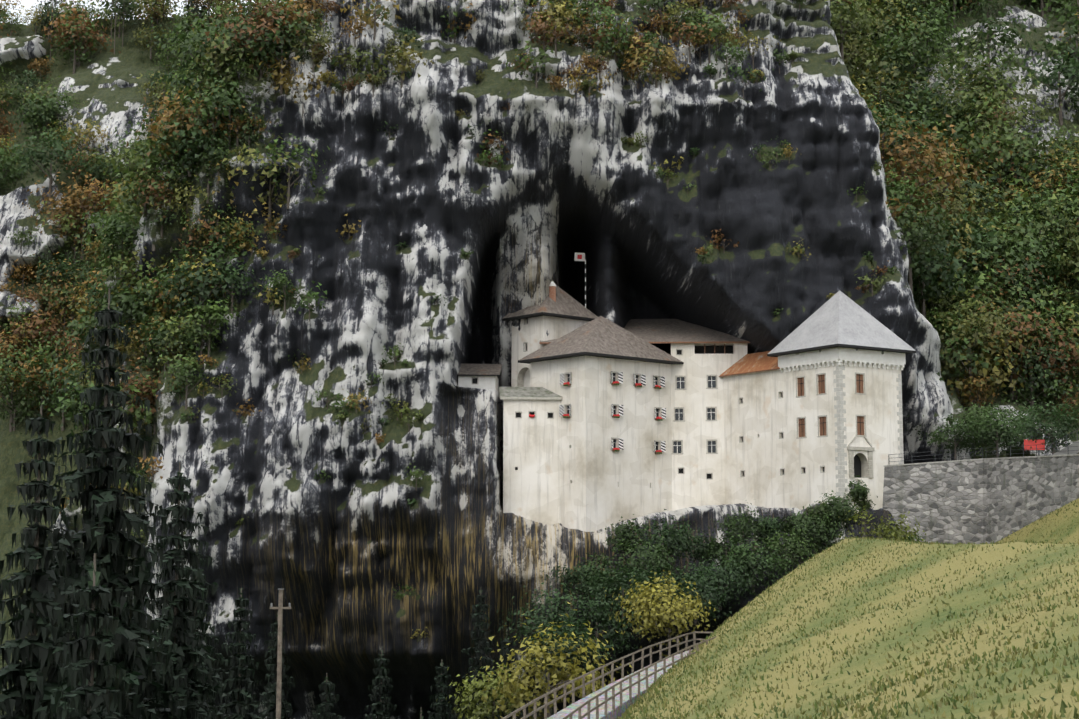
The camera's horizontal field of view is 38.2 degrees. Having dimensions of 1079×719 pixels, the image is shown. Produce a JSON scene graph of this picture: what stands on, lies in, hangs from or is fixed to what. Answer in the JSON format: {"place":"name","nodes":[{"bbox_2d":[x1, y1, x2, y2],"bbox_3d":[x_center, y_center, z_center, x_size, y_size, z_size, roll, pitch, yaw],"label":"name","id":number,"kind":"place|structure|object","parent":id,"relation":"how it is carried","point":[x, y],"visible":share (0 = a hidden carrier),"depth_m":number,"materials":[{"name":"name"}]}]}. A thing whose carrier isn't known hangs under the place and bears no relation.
{"place":"outdoors","nodes":[
{"label":"outdoors","id":0,"kind":"place"},
{"bbox_2d":[0,0,293,24],"label":"sky","id":1,"kind":"structure","parent":0,"point":[27,3],"materials":[{"name":"white"}]},
{"bbox_2d":[0,0,1078,718],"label":"cliff terrain","id":2,"kind":"structure","parent":0,"point":[348,546],"depth_m":161.01,"materials":[{"name":"grey stone"}]},
{"bbox_2d":[0,58,221,431],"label":"slope trees","id":3,"kind":"object","parent":2,"relation":"on","point":[56,146],"depth_m":238.05,"materials":[{"name":"green plant"}]},
{"bbox_2d":[2,0,281,58],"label":"trees","id":4,"kind":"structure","parent":2,"relation":"on","point":[187,7],"depth_m":282.78,"materials":[{"name":"plant"}]},
{"bbox_2d":[0,0,288,434],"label":"slope trees","id":5,"kind":"object","parent":2,"relation":"on","point":[70,18],"depth_m":256.88,"materials":[{"name":"green plant"}]},
{"bbox_2d":[28,0,342,467],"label":"trees","id":6,"kind":"object","parent":2,"relation":"on","point":[117,227],"depth_m":159.92,"materials":[{"name":"green plant"}]},
{"bbox_2d":[0,289,521,718],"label":"spruces","id":7,"kind":"object","parent":2,"relation":"on","point":[125,684],"depth_m":54.53,"materials":[{"name":"green plant"}]},
{"bbox_2d":[227,0,805,117],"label":"clifftop scrub","id":8,"kind":"object","parent":2,"relation":"on","point":[693,26],"depth_m":165.00,"materials":[{"name":"green plant"}]},
{"bbox_2d":[61,89,986,640],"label":"ledge shrubs","id":9,"kind":"object","parent":2,"relation":"on","point":[483,155],"depth_m":158.13,"materials":[{"name":"green plant"}]},
{"bbox_2d":[457,252,915,531],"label":"castle","id":10,"kind":"structure","parent":2,"relation":"on","point":[607,423],"depth_m":159.50,"materials":[{"name":"paint"}]},
{"bbox_2d":[822,0,1078,424],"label":"slope trees","id":11,"kind":"object","parent":2,"relation":"on","point":[843,11],"depth_m":183.45,"materials":[{"name":"green plant"}]},
{"bbox_2d":[883,454,1078,543],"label":"retaining wall","id":12,"kind":"structure","parent":2,"relation":"on","point":[983,500],"depth_m":151.29,"materials":[{"name":"stone"}]},
{"bbox_2d":[889,442,1078,461],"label":"railing","id":13,"kind":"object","parent":12,"relation":"on","point":[1023,449],"depth_m":150.32,"materials":[{"name":"grey metal"}]},
{"bbox_2d":[1046,428,1078,454],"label":"stair ramp","id":14,"kind":"structure","parent":12,"relation":"on","point":[1066,450],"depth_m":138.50,"materials":[{"name":"grey concrete"}]},
{"bbox_2d":[1024,440,1044,451],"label":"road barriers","id":15,"kind":"object","parent":2,"relation":"on","point":[1032,444],"visible":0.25,"depth_m":150.57,"materials":[{"name":"red"}]},
{"bbox_2d":[547,649,692,718],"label":"cobble path","id":16,"kind":"structure","parent":0,"point":[611,714],"depth_m":75.50,"materials":[{"name":"grey stone"}]},
{"bbox_2d":[502,631,716,718],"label":"path railing","id":17,"kind":"object","parent":16,"relation":"on","point":[592,681],"visible":0.75,"depth_m":75.87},
{"bbox_2d":[615,498,1078,718],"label":"hillside grass","id":18,"kind":"structure","parent":0,"point":[937,570],"depth_m":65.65,"materials":[{"name":"green plant"}]},
{"bbox_2d":[436,386,1078,718],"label":"bushes","id":19,"kind":"object","parent":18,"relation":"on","point":[643,593],"depth_m":139.67,"materials":[{"name":"green plant"}]},
{"bbox_3d":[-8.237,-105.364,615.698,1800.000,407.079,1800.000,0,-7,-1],"label":"gorge floor ground","id":20,"kind":"structure","parent":0,"visible":0},
{"bbox_2d":[270,589,290,718],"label":"utility pole","id":21,"kind":"object","parent":20,"relation":"on","point":[280,607],"visible":1,"depth_m":72.25,"materials":[{"name":"grey"}]}
]}

